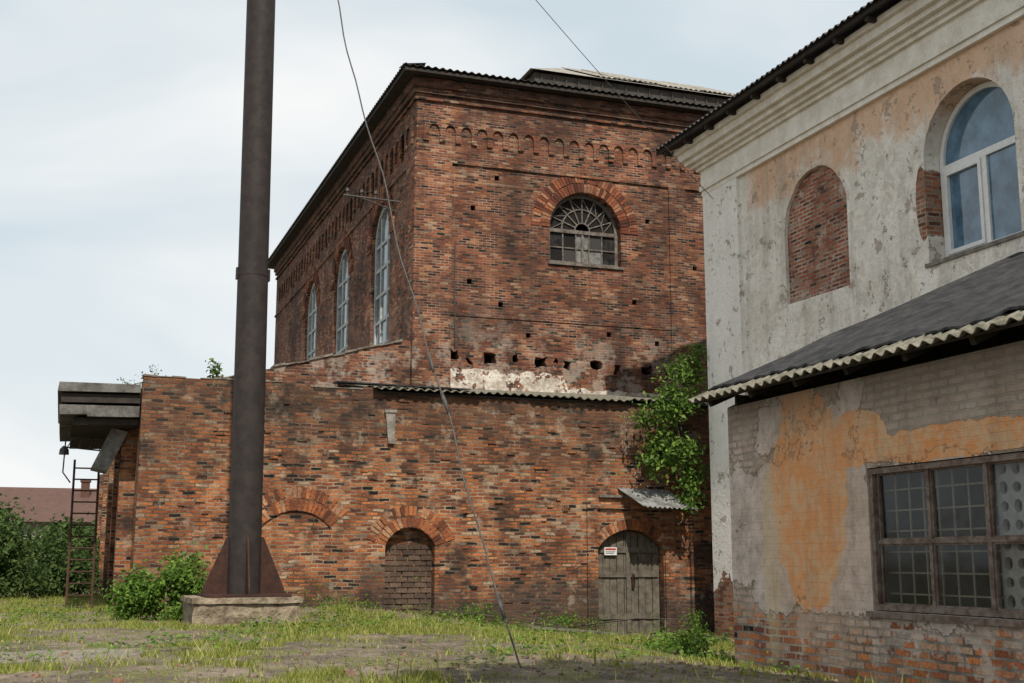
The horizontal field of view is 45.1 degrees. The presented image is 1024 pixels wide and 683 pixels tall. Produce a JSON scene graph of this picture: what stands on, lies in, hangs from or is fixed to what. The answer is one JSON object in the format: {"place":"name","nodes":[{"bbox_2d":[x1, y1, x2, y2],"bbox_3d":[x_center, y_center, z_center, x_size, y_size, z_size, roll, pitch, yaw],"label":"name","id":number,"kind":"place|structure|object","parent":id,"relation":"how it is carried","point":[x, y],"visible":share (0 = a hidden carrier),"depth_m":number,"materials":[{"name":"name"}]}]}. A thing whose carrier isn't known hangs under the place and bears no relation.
{"place":"outdoors","nodes":[
{"label":"outdoors","id":0,"kind":"place"},
{"bbox_2d":[0,581,842,682],"bbox_3d":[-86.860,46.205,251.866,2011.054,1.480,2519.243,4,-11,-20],"label":"ground","id":1,"kind":"structure","parent":0,"point":[342,650],"depth_m":11.57,"materials":[{"name":"soil"}]},
{"bbox_2d":[0,493,44,567],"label":"garden tree","id":2,"kind":"object","parent":1,"relation":"on","point":[18,521],"visible":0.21,"depth_m":43.97,"materials":[{"name":"green plant"}]},
{"bbox_2d":[0,498,64,599],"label":"garden bush","id":3,"kind":"object","parent":1,"relation":"on","point":[13,574],"visible":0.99,"depth_m":28.92,"materials":[{"name":"green plant"}]},
{"bbox_2d":[0,480,96,560],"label":"tiled house","id":4,"kind":"structure","parent":1,"relation":"on","point":[46,503],"depth_m":57.81,"materials":[{"name":"brown tile"}]},
{"bbox_2d":[8,522,103,596],"bbox_3d":[-11.338,5.747,30.937,3.032,2.414,2.171,4,-11,-20],"label":"garden bush","id":5,"kind":"object","parent":1,"relation":"on","point":[75,577],"visible":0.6,"depth_m":30.70,"materials":[{"name":"green plant"}]},
{"bbox_2d":[24,511,94,562],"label":"garden tree","id":6,"kind":"object","parent":1,"relation":"on","point":[65,525],"visible":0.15,"depth_m":46.22,"materials":[{"name":"green plant"}]},
{"bbox_2d":[57,527,99,593],"bbox_3d":[-11.287,6.077,32.998,2.292,2.200,1.896,0,-10,-2],"label":"garden bush","id":7,"kind":"object","parent":1,"relation":"on","point":[89,542],"visible":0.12,"depth_m":33.05,"materials":[{"name":"green plant"}]},
{"bbox_2d":[65,460,99,607],"bbox_3d":[-8.326,3.757,23.923,0.505,2.960,0.651,4,-11,-20],"label":"iron ladder","id":8,"kind":"object","parent":1,"relation":"on","point":[70,535],"visible":0.88,"depth_m":23.90,"materials":[{"name":"metal"}]},
{"bbox_2d":[96,541,211,621],"bbox_3d":[-5.484,3.838,19.051,1.998,1.498,1.387,-1,-10,7],"label":"leafy bush","id":9,"kind":"object","parent":1,"relation":"on","point":[139,594],"visible":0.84,"depth_m":18.97,"materials":[{"name":"green plant"}]},
{"bbox_2d":[180,0,303,625],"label":"steel pole","id":10,"kind":"object","parent":1,"relation":"on","point":[243,580],"visible":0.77,"depth_m":18.68,"materials":[{"name":"brown metal"}]},
{"bbox_2d":[337,0,520,667],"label":"guy wire","id":11,"kind":"object","parent":10,"relation":"attached to","point":[498,598],"visible":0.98,"depth_m":12.68,"materials":[{"name":"metal"}]},
{"bbox_2d":[536,0,712,198],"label":"overhead wire","id":12,"kind":"object","parent":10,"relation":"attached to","point":[621,97],"visible":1,"depth_m":24.56,"materials":[{"name":"metal"}]},
{"bbox_2d":[58,339,714,633],"bbox_3d":[-5.530,4.503,34.320,13.520,6.910,23.195,4,-11,-20],"label":"brick annex","id":13,"kind":"object","parent":1,"relation":"on","point":[364,491],"visible":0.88,"depth_m":24.44,"materials":[{"name":"red brick"}]},
{"bbox_2d":[59,437,119,482],"bbox_3d":[-8.298,2.348,24.507,1.346,0.946,0.200,4,-11,-20],"label":"iron bracket arm","id":14,"kind":"object","parent":13,"relation":"attached to","point":[64,450],"visible":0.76,"depth_m":24.40},
{"bbox_2d":[90,429,127,473],"bbox_3d":[-7.769,2.115,23.770,0.630,0.810,1.000,4,-11,-20],"label":"hanging sheet","id":15,"kind":"object","parent":13,"relation":"hanging from","point":[109,450],"visible":1,"depth_m":23.36,"materials":[{"name":"metal"}]},
{"bbox_2d":[117,364,165,384],"bbox_3d":[-7.109,0.717,23.474,1.019,0.601,0.429,1,-10,-5],"label":"parapet weed","id":16,"kind":"object","parent":13,"relation":"on","point":[138,376],"visible":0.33,"depth_m":23.50,"materials":[{"name":"green plant"}]},
{"bbox_2d":[205,358,225,377],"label":"parapet weed","id":17,"kind":"object","parent":13,"relation":"on","point":[214,371],"visible":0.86,"depth_m":23.56,"materials":[{"name":"green plant"}]},
{"bbox_2d":[598,531,659,632],"bbox_3d":[2.419,5.002,25.639,1.448,2.097,0.169,4,-11,-20],"label":"door","id":18,"kind":"structure","parent":13,"relation":"in","point":[628,561],"depth_m":25.67,"materials":[{"name":"grey wood"}]},
{"bbox_2d":[618,339,709,522],"bbox_3d":[3.247,1.865,25.793,2.082,3.842,1.589,0,-10,1],"label":"climbing plant","id":19,"kind":"object","parent":13,"relation":"attached to","point":[653,446],"visible":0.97,"depth_m":25.61,"materials":[{"name":"green plant"}]},
{"bbox_2d":[0,577,808,672],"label":"ground weeds","id":20,"kind":"object","parent":1,"relation":"on","point":[515,627],"visible":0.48,"depth_m":16.06,"materials":[{"name":"green plant"}]},
{"bbox_2d":[0,607,851,682],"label":"rubble","id":21,"kind":"object","parent":1,"relation":"on","point":[352,673],"visible":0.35,"depth_m":10.98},
{"bbox_2d":[268,62,735,531],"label":"brick hall","id":22,"kind":"structure","parent":1,"relation":"on","point":[548,226],"depth_m":30.31,"materials":[{"name":"red brick"}]},
{"bbox_2d":[307,283,316,359],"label":"window frame","id":23,"kind":"structure","parent":22,"relation":"in","point":[309,333],"depth_m":41.29,"materials":[{"name":"blue wood"}]},
{"bbox_2d":[309,288,315,357],"label":"window pane","id":24,"kind":"structure","parent":22,"relation":"in","point":[314,316],"depth_m":41.17,"materials":[{"name":"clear glass"}]},
{"bbox_2d":[336,249,348,353],"bbox_3d":[-4.912,-0.918,36.368,0.090,3.780,2.080,4,-11,-20],"label":"window frame","id":25,"kind":"structure","parent":22,"relation":"in","point":[342,261],"depth_m":36.74,"materials":[{"name":"blue wood"}]},
{"bbox_2d":[338,253,347,351],"label":"window pane","id":26,"kind":"structure","parent":22,"relation":"in","point":[345,258],"depth_m":36.70,"materials":[{"name":"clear glass"}]},
{"bbox_2d":[373,205,389,344],"bbox_3d":[-3.282,-1.705,31.923,0.090,3.780,1.980,4,-11,-20],"label":"window frame","id":27,"kind":"structure","parent":22,"relation":"in","point":[381,221],"depth_m":32.23,"materials":[{"name":"white wood"}]},
{"bbox_2d":[376,210,389,344],"label":"window pane","id":28,"kind":"structure","parent":22,"relation":"in","point":[385,216],"depth_m":32.15,"materials":[{"name":"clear glass"}]},
{"bbox_2d":[550,199,613,264],"bbox_3d":[1.727,-2.759,30.535,1.739,1.670,0.001,4,-11,-20],"label":"window pane","id":29,"kind":"structure","parent":22,"relation":"in","point":[555,238],"depth_m":30.52,"materials":[{"name":"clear glass"}]},
{"bbox_2d":[550,195,617,266],"bbox_3d":[1.730,-2.740,30.524,1.890,1.800,0.095,4,-11,-20],"label":"window frame","id":30,"kind":"structure","parent":22,"relation":"in","point":[615,242],"depth_m":30.55,"materials":[{"name":"grey wood"}]},
{"bbox_2d":[311,592,711,632],"bbox_3d":[0.173,5.345,23.987,8.259,1.060,1.151,3,-10,-16],"label":"weed bush","id":31,"kind":"object","parent":1,"relation":"on","point":[558,623],"visible":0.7,"depth_m":23.99,"materials":[{"name":"green plant"}]},
{"bbox_2d":[523,625,588,632],"bbox_3d":[0.837,5.400,23.158,1.304,0.156,0.140,4,-11,-24],"label":"timber plank","id":32,"kind":"object","parent":1,"relation":"on","point":[574,630],"visible":0.57,"depth_m":23.11,"materials":[{"name":"grey wood"}]},
{"bbox_2d":[594,632,631,635],"bbox_3d":[1.927,5.573,23.500,0.838,0.098,0.140,8,-13,-37],"label":"timber plank","id":33,"kind":"object","parent":1,"relation":"on","point":[611,633],"visible":0.71,"depth_m":23.39,"materials":[{"name":"grey wood"}]},
{"bbox_2d":[613,617,731,652],"bbox_3d":[2.747,4.997,20.269,1.418,0.795,5.063,-3,-11,18],"label":"weed bush","id":34,"kind":"object","parent":1,"relation":"on","point":[655,641],"visible":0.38,"depth_m":19.70,"materials":[{"name":"green plant"}]},
{"bbox_2d":[632,622,734,662],"bbox_3d":[1.938,4.122,15.884,1.959,0.965,1.960,9,-13,-41],"label":"weed bush","id":35,"kind":"object","parent":1,"relation":"on","point":[685,643],"visible":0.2,"depth_m":15.88,"materials":[{"name":"green plant"}]},
{"bbox_2d":[652,0,1023,638],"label":"plastered building","id":36,"kind":"structure","parent":1,"relation":"on","point":[862,163],"depth_m":21.17,"materials":[{"name":"paint"}]},
{"bbox_2d":[940,81,1020,256],"bbox_3d":[7.178,-2.665,18.674,0.105,2.565,1.970,4,-11,-20],"label":"window frame","id":37,"kind":"structure","parent":36,"relation":"in","point":[980,158],"depth_m":18.96,"materials":[{"name":"white paint"}]},
{"bbox_2d":[946,87,1021,248],"label":"window pane","id":38,"kind":"structure","parent":36,"relation":"in","point":[986,119],"depth_m":18.76,"materials":[{"name":"blue glass"}]},
{"bbox_2d":[687,252,1023,682],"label":"brick shed","id":39,"kind":"structure","parent":1,"relation":"on","point":[876,468],"depth_m":12.80,"materials":[{"name":"paint"}]},
{"bbox_2d":[868,452,1023,618],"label":"window frame","id":40,"kind":"structure","parent":39,"relation":"in","point":[993,540],"depth_m":11.57,"materials":[{"name":"brown wood"}]},
{"bbox_2d":[0,0,872,488],"label":"sky","id":41,"kind":"structure","parent":0,"point":[121,121],"materials":[{"name":"white"}]},
{"bbox_2d":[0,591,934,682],"bbox_3d":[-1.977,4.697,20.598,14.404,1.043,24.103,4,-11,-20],"label":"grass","id":42,"kind":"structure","parent":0,"point":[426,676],"depth_m":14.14,"materials":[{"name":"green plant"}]}
]}

